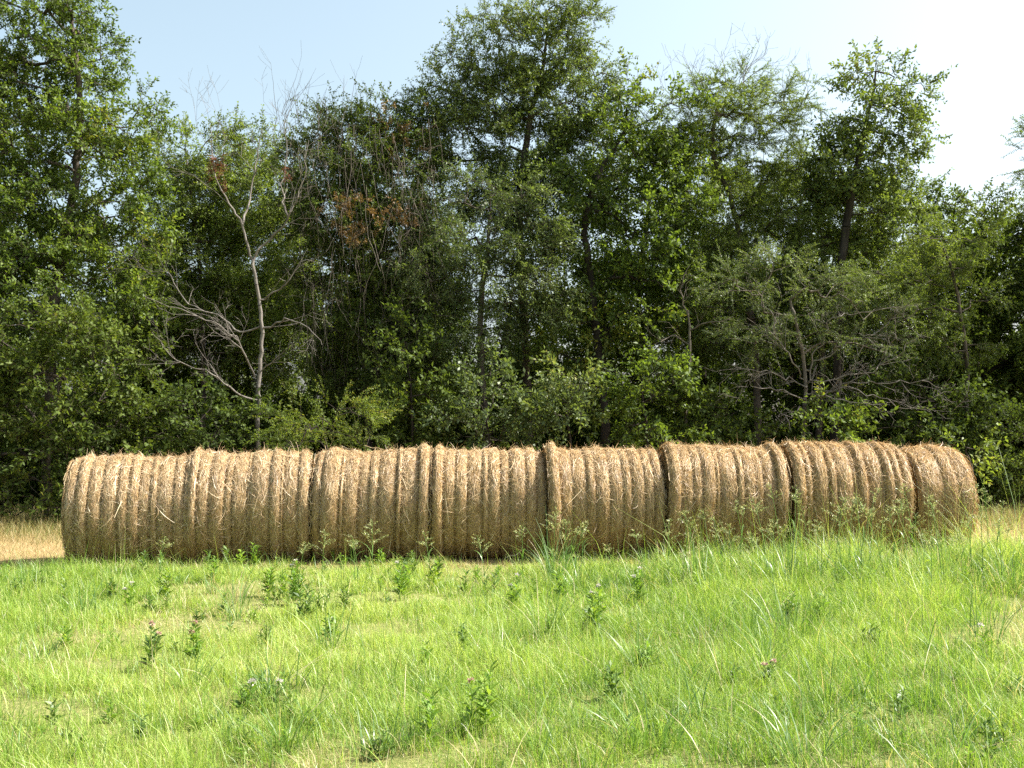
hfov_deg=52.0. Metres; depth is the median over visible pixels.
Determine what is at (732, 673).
leafy weed
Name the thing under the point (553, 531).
seeding grass
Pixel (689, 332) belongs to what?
dead sapling
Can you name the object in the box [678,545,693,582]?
seeding grass
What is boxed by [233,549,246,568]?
leafy weed
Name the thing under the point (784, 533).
seeding grass
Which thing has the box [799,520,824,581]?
seeding grass
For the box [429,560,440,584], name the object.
leafy weed
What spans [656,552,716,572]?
grass tuft
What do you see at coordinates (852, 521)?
seeding grass
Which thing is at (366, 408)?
bush
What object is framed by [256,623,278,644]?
leafy weed
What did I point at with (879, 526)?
seeding grass
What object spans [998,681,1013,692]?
leafy weed
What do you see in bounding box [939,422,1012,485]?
bush
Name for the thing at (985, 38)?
sky
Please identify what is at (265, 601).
leafy weed
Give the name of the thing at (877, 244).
scrub tree
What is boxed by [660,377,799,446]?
bush
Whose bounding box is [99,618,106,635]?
leafy weed
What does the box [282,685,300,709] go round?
leafy weed
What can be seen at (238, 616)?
grass tuft
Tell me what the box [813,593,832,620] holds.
leafy weed
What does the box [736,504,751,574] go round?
seeding grass
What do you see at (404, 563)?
leafy weed
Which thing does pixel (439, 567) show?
leafy weed
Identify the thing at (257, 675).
leafy weed
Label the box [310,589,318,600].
leafy weed
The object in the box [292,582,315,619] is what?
leafy weed
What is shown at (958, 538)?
seeding grass
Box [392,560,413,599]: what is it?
leafy weed
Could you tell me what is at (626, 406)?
bush
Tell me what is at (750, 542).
seeding grass
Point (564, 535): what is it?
seeding grass
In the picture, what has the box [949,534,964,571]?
seeding grass
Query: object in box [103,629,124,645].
leafy weed
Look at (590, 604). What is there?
leafy weed
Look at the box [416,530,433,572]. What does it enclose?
seeding grass
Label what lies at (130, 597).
leafy weed
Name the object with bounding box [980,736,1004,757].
leafy weed
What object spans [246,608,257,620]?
leafy weed
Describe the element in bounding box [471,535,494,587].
seeding grass
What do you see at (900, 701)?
leafy weed
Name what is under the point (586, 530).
seeding grass
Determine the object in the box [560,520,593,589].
seeding grass
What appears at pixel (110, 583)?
leafy weed
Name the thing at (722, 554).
grass tuft
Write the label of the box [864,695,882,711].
leafy weed
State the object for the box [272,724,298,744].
leafy weed
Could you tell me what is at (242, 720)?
leafy weed
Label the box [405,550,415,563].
leafy weed
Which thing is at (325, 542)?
seeding grass
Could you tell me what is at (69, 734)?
leafy weed
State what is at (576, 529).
seeding grass
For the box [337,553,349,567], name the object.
leafy weed
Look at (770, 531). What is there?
seeding grass
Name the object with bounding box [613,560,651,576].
grass tuft
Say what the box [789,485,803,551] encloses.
seeding grass
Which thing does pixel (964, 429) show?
bush
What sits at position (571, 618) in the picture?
leafy weed
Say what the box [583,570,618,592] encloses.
grass tuft
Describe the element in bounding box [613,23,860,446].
locust tree
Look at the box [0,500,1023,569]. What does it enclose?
dry grass
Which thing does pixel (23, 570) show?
grass tuft
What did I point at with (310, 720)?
leafy weed
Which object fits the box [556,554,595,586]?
grass tuft
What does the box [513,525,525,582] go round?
seeding grass
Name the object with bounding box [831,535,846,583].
seeding grass
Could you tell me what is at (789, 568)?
grass tuft
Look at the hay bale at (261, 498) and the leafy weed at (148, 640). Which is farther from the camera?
the hay bale at (261, 498)
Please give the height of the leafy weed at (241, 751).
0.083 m
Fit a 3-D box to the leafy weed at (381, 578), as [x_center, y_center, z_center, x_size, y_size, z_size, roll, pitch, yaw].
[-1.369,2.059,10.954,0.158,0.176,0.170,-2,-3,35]
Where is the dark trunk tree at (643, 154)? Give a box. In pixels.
[504,46,732,447]
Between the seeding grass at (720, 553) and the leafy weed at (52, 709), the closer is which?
the leafy weed at (52, 709)
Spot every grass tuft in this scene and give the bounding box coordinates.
[0,712,61,766]
[1,557,53,586]
[11,619,74,662]
[26,579,123,614]
[129,642,240,689]
[158,570,187,585]
[188,554,284,605]
[202,568,231,593]
[202,594,251,620]
[216,677,354,756]
[227,643,337,705]
[233,640,351,700]
[272,595,359,651]
[272,681,340,725]
[333,698,441,760]
[347,712,435,755]
[362,663,490,721]
[393,654,466,692]
[448,615,546,661]
[456,581,536,617]
[483,676,625,754]
[494,555,592,640]
[502,590,582,626]
[504,505,620,580]
[505,552,565,566]
[544,674,734,751]
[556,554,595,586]
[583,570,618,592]
[593,567,637,590]
[599,617,713,671]
[608,551,666,584]
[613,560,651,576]
[628,667,776,722]
[645,648,720,704]
[647,539,694,561]
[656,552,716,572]
[658,526,753,586]
[673,594,706,617]
[681,540,729,573]
[690,590,815,647]
[703,537,739,569]
[705,542,788,581]
[709,682,941,766]
[715,610,823,662]
[736,570,851,639]
[740,523,838,584]
[741,631,807,673]
[757,534,809,570]
[757,649,875,712]
[763,577,844,610]
[785,550,838,575]
[793,529,844,553]
[804,523,943,579]
[814,528,894,551]
[815,545,867,581]
[837,533,908,561]
[864,554,904,574]
[866,540,962,573]
[872,698,991,748]
[884,514,1019,580]
[892,542,947,581]
[901,622,980,654]
[919,547,959,572]
[931,573,1023,643]
[933,537,998,573]
[963,550,1019,580]
[964,540,1007,575]
[970,539,1023,591]
[973,545,1023,575]
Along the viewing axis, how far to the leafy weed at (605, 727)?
5.47 m
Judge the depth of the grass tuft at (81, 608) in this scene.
9.64 m
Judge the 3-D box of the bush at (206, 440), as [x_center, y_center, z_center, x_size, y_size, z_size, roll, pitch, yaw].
[-5.670,1.200,19.612,3.073,3.057,2.336,-1,-3,16]
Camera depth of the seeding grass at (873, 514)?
11.34 m
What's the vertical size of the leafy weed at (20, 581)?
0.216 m
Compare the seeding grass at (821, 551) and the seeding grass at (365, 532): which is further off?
the seeding grass at (365, 532)
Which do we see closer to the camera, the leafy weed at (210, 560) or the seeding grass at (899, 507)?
the seeding grass at (899, 507)
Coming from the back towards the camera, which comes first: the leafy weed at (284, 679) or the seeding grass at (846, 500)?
the seeding grass at (846, 500)
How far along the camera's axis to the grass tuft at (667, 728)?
5.34 m
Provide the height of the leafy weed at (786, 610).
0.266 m
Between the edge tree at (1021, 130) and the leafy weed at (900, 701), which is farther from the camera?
the edge tree at (1021, 130)
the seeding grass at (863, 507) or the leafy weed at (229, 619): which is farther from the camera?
the seeding grass at (863, 507)
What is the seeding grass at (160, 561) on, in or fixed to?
on the ground at (396, 755)
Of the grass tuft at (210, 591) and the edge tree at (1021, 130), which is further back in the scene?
the edge tree at (1021, 130)
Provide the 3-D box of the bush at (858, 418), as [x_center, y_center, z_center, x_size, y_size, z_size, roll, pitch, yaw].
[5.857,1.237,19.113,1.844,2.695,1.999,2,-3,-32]
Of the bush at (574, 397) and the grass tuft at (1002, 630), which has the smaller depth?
the grass tuft at (1002, 630)
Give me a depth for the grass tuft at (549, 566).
11.46 m
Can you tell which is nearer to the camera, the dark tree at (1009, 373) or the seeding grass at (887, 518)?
the seeding grass at (887, 518)
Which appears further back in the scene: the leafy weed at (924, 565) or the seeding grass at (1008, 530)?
the leafy weed at (924, 565)
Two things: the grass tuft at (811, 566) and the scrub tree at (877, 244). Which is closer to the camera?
the grass tuft at (811, 566)
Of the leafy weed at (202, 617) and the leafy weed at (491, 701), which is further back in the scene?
the leafy weed at (202, 617)
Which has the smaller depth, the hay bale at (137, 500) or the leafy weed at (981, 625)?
the leafy weed at (981, 625)
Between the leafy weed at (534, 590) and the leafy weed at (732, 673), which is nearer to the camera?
the leafy weed at (732, 673)
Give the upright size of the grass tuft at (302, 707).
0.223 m
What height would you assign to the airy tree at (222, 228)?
9.245 m
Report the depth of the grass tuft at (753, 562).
10.86 m
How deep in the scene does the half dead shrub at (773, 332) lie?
19.64 m
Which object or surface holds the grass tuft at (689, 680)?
on the ground at (396, 755)
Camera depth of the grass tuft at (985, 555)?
11.12 m
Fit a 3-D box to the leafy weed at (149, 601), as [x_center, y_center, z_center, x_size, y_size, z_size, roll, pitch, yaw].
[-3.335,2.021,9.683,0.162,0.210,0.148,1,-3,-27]
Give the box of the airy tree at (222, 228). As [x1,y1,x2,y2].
[111,101,337,444]
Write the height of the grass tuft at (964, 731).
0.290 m
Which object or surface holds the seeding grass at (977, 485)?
on the ground at (396, 755)
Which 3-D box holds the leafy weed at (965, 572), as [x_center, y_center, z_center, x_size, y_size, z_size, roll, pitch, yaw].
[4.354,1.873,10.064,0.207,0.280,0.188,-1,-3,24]
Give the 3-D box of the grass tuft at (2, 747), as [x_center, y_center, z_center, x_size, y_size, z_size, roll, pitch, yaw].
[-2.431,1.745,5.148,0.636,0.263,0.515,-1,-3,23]
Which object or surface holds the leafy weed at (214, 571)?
on the ground at (396, 755)
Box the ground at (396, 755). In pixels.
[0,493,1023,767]
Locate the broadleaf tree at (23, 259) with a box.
[0,0,189,510]
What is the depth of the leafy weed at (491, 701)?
5.59 m
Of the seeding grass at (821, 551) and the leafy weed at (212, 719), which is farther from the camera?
the seeding grass at (821, 551)
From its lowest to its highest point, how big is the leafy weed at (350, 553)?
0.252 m
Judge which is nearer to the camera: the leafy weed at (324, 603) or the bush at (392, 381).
the leafy weed at (324, 603)
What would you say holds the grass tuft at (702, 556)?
on the ground at (396, 755)
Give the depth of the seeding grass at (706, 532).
11.41 m
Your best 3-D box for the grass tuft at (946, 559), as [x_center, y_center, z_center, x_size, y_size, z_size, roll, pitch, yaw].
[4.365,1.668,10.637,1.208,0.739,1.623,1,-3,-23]
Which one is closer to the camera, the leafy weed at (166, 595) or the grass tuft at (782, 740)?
the grass tuft at (782, 740)
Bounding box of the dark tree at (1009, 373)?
[850,177,1023,486]
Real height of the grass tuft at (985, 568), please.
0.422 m
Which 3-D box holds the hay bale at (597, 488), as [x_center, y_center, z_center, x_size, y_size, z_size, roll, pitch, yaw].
[1.166,1.494,13.853,1.605,1.517,1.815,0,-3,0]
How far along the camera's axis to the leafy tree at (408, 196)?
25.35 m
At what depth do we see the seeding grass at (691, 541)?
10.97 m
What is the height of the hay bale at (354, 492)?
1.602 m
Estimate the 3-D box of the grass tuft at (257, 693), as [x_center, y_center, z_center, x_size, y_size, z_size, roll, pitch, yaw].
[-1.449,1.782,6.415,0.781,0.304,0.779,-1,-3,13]
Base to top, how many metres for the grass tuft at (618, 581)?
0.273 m
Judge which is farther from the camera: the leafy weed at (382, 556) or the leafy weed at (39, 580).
the leafy weed at (382, 556)
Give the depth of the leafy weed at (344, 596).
9.61 m
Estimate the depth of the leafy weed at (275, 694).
6.10 m
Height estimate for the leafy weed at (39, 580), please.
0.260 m
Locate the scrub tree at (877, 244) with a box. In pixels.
[755,140,970,440]
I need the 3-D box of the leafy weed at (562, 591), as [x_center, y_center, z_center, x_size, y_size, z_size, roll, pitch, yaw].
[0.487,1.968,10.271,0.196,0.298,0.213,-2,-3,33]
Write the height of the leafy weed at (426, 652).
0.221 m
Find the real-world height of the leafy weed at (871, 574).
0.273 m
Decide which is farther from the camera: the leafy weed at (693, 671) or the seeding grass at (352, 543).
the seeding grass at (352, 543)
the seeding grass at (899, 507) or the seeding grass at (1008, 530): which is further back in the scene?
the seeding grass at (899, 507)
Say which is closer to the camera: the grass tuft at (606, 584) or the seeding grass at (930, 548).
the seeding grass at (930, 548)
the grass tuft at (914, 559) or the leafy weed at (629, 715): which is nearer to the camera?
the leafy weed at (629, 715)
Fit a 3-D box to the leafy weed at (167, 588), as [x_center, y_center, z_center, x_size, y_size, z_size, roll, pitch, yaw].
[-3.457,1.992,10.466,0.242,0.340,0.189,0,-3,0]
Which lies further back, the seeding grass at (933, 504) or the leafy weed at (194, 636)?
the seeding grass at (933, 504)
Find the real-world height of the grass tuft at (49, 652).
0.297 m
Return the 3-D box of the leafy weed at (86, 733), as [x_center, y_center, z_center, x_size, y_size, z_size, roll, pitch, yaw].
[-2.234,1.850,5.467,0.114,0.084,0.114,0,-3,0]
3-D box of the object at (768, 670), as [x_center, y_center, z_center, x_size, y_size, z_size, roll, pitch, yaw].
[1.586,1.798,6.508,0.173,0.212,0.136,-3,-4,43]
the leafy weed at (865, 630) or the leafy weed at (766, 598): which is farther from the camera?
the leafy weed at (766, 598)
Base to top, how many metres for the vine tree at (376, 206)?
9.997 m
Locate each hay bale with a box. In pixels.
[61,448,196,563]
[184,443,313,561]
[309,436,431,560]
[430,441,547,559]
[542,441,667,557]
[657,437,791,554]
[776,435,916,552]
[899,437,978,550]
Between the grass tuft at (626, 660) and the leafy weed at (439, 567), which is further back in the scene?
the leafy weed at (439, 567)
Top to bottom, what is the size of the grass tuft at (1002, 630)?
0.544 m
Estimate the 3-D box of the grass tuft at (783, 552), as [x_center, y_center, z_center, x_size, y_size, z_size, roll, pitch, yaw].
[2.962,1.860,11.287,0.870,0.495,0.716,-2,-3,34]
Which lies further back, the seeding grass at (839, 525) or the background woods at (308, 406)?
the background woods at (308, 406)
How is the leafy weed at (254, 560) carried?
on the ground at (396, 755)
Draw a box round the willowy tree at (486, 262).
[383,152,593,447]
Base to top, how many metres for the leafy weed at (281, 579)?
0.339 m
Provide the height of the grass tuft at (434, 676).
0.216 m
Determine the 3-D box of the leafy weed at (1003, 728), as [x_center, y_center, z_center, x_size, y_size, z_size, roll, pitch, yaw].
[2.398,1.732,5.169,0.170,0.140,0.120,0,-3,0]
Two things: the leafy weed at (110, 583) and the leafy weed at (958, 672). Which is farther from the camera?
the leafy weed at (110, 583)
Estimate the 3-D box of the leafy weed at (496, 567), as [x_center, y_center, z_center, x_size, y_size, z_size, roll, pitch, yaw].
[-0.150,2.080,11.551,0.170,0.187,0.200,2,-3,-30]
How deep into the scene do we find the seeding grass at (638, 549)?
10.51 m
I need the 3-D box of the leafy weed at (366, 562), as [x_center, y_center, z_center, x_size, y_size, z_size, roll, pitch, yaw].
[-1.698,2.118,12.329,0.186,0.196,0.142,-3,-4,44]
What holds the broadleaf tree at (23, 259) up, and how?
on the ground at (396, 755)
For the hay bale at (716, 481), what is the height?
1.590 m
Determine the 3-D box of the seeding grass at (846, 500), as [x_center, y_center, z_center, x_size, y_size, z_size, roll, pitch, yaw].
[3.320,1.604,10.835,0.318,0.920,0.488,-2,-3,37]
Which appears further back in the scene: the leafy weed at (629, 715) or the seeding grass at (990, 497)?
the seeding grass at (990, 497)
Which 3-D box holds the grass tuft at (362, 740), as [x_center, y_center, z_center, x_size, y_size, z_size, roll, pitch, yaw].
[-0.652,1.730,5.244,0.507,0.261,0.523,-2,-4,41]
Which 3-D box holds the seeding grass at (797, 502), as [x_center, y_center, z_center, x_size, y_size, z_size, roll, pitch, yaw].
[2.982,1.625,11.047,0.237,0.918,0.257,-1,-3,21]
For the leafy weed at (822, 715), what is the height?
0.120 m
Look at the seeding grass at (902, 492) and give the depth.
11.79 m
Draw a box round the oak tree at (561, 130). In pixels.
[391,0,637,449]
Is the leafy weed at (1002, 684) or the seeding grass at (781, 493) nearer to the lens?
the leafy weed at (1002, 684)
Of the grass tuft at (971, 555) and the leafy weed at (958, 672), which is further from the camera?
the grass tuft at (971, 555)
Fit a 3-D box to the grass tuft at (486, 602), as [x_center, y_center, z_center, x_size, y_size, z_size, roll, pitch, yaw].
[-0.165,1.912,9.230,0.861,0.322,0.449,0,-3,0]
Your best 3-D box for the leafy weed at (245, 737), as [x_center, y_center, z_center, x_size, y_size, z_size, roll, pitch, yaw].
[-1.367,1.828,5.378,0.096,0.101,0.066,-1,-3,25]
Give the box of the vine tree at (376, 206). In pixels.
[255,48,476,450]
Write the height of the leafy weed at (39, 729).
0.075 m
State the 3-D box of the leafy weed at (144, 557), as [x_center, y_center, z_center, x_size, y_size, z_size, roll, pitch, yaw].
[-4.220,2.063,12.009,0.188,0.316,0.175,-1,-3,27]
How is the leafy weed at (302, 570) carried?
on the ground at (396, 755)
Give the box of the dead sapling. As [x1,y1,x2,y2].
[646,265,756,442]
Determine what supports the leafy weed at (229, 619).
on the ground at (396, 755)
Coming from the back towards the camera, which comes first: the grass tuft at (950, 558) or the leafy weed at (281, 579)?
the grass tuft at (950, 558)
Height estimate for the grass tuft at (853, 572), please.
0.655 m
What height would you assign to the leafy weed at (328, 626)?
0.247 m
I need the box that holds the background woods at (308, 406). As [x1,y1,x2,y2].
[0,178,1023,507]
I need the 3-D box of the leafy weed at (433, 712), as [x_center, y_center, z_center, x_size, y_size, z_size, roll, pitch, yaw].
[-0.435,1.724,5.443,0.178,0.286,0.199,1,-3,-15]
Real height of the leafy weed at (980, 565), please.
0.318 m
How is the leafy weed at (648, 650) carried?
on the ground at (396, 755)
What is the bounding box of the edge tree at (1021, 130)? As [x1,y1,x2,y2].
[997,114,1023,365]
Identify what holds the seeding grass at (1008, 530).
on the ground at (396, 755)
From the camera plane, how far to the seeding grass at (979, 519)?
9.72 m
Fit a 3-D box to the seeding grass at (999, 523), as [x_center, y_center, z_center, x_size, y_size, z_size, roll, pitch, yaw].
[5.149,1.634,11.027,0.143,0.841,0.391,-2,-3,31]
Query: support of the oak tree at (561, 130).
on the ground at (396, 755)
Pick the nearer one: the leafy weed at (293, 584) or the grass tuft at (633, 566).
the leafy weed at (293, 584)
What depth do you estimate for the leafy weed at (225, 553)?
12.49 m
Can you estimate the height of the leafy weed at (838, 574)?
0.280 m
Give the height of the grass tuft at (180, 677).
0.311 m
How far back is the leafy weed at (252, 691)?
6.07 m
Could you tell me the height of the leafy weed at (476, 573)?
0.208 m
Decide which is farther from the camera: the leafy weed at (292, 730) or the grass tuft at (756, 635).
the grass tuft at (756, 635)
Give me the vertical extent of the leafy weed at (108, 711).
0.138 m
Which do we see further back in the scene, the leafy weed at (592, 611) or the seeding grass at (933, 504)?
the seeding grass at (933, 504)
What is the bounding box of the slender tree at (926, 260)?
[844,197,1022,440]
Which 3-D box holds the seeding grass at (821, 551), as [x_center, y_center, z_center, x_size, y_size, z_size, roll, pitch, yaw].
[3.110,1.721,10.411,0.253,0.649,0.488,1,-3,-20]
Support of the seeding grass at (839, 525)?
on the ground at (396, 755)
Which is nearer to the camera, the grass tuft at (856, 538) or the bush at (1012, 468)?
the grass tuft at (856, 538)
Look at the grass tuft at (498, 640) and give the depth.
7.46 m
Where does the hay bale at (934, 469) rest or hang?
on the ground at (396, 755)
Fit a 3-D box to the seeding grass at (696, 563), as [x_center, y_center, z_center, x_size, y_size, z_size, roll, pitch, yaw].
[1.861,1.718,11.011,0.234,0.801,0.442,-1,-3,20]
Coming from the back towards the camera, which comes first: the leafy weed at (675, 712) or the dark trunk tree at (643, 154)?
the dark trunk tree at (643, 154)
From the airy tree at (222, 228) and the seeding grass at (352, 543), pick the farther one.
the airy tree at (222, 228)
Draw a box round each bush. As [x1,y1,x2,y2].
[0,286,193,528]
[106,366,285,455]
[241,374,401,453]
[360,289,479,453]
[411,338,565,449]
[504,346,626,450]
[584,331,720,449]
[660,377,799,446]
[779,377,898,443]
[835,351,1023,512]
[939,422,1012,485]
[954,387,1023,513]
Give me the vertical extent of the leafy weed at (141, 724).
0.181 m
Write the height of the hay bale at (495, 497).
1.527 m
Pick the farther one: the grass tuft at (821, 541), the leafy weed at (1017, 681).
the grass tuft at (821, 541)
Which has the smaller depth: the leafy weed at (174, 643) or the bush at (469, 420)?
the leafy weed at (174, 643)
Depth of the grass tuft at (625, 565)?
11.11 m
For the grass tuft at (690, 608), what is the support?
on the ground at (396, 755)
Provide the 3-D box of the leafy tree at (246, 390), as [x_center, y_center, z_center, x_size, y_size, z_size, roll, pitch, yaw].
[-7.093,-1.571,25.641,5.511,9.200,3.442,0,-3,0]
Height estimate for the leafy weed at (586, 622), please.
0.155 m
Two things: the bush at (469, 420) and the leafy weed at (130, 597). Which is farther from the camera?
the bush at (469, 420)
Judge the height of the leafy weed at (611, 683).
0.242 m
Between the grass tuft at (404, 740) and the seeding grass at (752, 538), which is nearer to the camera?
the grass tuft at (404, 740)
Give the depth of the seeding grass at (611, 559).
11.03 m
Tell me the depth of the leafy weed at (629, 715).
5.47 m
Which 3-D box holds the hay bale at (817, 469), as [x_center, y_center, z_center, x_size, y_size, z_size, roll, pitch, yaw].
[4.300,1.440,13.928,1.592,1.528,1.788,0,-3,0]
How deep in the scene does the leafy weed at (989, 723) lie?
5.26 m
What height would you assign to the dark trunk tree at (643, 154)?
9.770 m
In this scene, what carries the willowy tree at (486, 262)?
on the ground at (396, 755)
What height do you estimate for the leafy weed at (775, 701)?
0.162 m
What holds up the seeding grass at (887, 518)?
on the ground at (396, 755)
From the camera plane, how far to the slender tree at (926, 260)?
20.44 m
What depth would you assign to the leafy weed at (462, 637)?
7.65 m
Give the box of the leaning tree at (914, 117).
[793,35,957,441]
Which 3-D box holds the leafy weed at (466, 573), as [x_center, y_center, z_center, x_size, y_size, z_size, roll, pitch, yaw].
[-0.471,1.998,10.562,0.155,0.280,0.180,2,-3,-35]
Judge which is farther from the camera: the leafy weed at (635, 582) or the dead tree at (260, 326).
the dead tree at (260, 326)
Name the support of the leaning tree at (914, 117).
on the ground at (396, 755)
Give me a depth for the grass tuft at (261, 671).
6.45 m
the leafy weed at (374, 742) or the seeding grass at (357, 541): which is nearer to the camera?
the leafy weed at (374, 742)
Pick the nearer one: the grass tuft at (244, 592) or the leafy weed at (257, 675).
the leafy weed at (257, 675)
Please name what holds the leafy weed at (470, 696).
on the ground at (396, 755)
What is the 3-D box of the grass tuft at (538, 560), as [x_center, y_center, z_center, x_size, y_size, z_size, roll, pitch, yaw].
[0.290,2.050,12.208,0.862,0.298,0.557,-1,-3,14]
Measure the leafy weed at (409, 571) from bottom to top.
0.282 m
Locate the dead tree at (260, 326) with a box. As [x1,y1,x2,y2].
[97,66,357,449]
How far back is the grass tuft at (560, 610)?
8.79 m
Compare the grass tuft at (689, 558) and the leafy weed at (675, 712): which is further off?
the grass tuft at (689, 558)
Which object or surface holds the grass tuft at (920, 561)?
on the ground at (396, 755)
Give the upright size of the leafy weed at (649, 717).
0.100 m
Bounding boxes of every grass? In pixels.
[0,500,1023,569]
[157,536,173,573]
[297,542,311,584]
[308,530,335,576]
[345,535,362,576]
[350,540,364,579]
[354,519,388,569]
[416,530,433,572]
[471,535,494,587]
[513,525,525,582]
[539,506,565,567]
[559,519,575,563]
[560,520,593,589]
[562,527,580,566]
[574,523,588,564]
[602,543,619,581]
[628,529,646,592]
[660,519,677,572]
[677,510,698,570]
[678,520,701,578]
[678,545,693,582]
[698,508,711,571]
[708,516,727,579]
[719,523,745,569]
[732,500,743,555]
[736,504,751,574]
[741,535,758,560]
[744,531,761,560]
[749,497,769,579]
[759,519,790,577]
[765,482,786,570]
[775,523,791,556]
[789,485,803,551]
[790,496,805,565]
[799,509,815,557]
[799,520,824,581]
[814,525,841,572]
[819,495,848,575]
[828,502,862,572]
[831,507,859,586]
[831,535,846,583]
[848,492,868,584]
[853,487,879,564]
[853,496,885,585]
[860,508,876,551]
[875,519,885,556]
[882,507,908,569]
[887,497,909,573]
[894,499,913,563]
[895,482,920,560]
[903,511,925,582]
[918,527,940,582]
[924,494,942,585]
[925,502,944,581]
[949,531,966,571]
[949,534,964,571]
[956,512,991,586]
[963,481,983,555]
[969,490,992,550]
[972,505,996,585]
[992,518,1018,580]
[995,500,1007,565]
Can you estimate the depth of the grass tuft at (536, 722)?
5.32 m
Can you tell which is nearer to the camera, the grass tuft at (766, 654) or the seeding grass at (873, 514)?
the grass tuft at (766, 654)
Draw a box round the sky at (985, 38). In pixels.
[0,0,1023,422]
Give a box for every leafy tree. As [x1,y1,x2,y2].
[105,130,329,446]
[275,99,476,446]
[537,115,763,447]
[680,133,953,439]
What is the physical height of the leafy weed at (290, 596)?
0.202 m
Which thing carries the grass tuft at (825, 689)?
on the ground at (396, 755)
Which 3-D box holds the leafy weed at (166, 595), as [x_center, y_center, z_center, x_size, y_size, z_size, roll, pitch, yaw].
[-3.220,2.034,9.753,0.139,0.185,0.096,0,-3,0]
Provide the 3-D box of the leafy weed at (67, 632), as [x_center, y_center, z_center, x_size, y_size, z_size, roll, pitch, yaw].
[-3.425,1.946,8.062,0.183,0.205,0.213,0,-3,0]
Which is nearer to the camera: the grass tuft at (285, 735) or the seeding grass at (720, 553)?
the grass tuft at (285, 735)
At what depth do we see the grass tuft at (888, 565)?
10.83 m
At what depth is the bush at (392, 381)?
19.93 m
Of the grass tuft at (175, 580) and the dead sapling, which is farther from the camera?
the dead sapling
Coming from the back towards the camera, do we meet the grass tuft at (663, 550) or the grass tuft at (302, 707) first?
the grass tuft at (663, 550)
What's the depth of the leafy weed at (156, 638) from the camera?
8.06 m
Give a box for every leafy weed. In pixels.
[7,577,32,596]
[29,725,47,736]
[30,570,46,588]
[39,698,65,724]
[58,624,74,649]
[59,728,74,739]
[61,578,71,605]
[74,731,88,745]
[94,699,122,721]
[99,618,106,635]
[102,577,118,599]
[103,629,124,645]
[120,581,136,606]
[127,713,151,744]
[139,550,148,569]
[139,620,164,669]
[141,592,157,610]
[148,631,162,646]
[155,567,174,596]
[157,551,167,570]
[162,592,170,608]
[169,641,179,650]
[183,620,205,659]
[188,713,206,730]
[192,609,206,621]
[201,549,212,570]
[204,555,220,582]
[205,714,219,724]
[217,590,233,614]
[221,545,231,566]
[222,603,240,634]
[229,678,261,712]
[231,711,250,726]
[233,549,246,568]
[235,746,253,761]
[236,730,253,746]
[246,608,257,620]
[247,542,260,564]
[248,669,267,684]
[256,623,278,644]
[258,589,271,608]
[260,566,277,592]
[265,581,282,603]
[270,678,284,707]
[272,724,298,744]
[275,566,288,599]
[277,671,292,689]
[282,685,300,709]
[283,591,292,604]
[285,559,306,600]
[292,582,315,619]
[294,561,307,579]
[296,710,315,729]
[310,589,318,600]
[312,592,330,615]
[319,612,341,639]
[335,584,353,607]
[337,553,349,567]
[345,546,356,562]
[361,555,371,568]
[364,729,394,759]
[373,547,385,564]
[375,574,385,587]
[382,590,392,606]
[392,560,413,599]
[397,557,409,576]
[402,564,415,587]
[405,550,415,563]
[408,558,419,574]
[411,687,442,738]
[417,640,433,667]
[424,556,444,578]
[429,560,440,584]
[454,622,473,651]
[456,568,470,592]
[458,678,490,735]
[469,660,499,727]
[471,565,482,582]
[485,571,499,591]
[495,564,503,576]
[507,572,522,604]
[529,578,541,598]
[540,613,559,640]
[551,570,568,595]
[562,609,578,628]
[581,592,596,614]
[582,616,590,632]
[583,583,610,628]
[597,724,610,737]
[598,660,628,701]
[623,713,632,735]
[630,566,645,600]
[633,640,660,666]
[644,712,659,725]
[665,707,682,721]
[685,664,698,679]
[693,571,704,592]
[718,660,742,684]
[758,594,774,621]
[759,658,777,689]
[766,693,787,714]
[778,595,801,621]
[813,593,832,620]
[815,708,838,725]
[832,567,851,589]
[850,707,869,725]
[856,622,883,644]
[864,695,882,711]
[866,567,879,584]
[885,683,914,719]
[916,556,929,577]
[949,670,964,685]
[960,742,981,760]
[961,566,975,587]
[973,554,987,578]
[975,623,995,650]
[975,717,998,741]
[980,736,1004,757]
[987,722,1016,748]
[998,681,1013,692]
[1012,676,1023,694]
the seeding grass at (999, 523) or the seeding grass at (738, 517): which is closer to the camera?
the seeding grass at (999, 523)
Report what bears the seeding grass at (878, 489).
on the ground at (396, 755)
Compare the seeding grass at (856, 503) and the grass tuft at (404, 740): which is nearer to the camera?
the grass tuft at (404, 740)
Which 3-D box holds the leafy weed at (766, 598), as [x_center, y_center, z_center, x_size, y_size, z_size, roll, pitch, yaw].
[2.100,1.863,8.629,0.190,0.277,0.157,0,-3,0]
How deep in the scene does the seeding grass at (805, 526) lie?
11.46 m
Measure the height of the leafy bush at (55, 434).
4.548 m
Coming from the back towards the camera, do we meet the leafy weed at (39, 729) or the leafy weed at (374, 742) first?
the leafy weed at (39, 729)
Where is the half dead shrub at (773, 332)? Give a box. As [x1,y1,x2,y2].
[685,234,979,441]
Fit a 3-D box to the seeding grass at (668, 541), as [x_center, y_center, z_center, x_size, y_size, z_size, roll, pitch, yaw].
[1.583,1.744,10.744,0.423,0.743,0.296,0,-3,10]
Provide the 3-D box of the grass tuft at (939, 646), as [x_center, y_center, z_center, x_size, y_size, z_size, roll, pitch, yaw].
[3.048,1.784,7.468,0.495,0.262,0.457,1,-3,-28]
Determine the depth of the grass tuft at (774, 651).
7.17 m

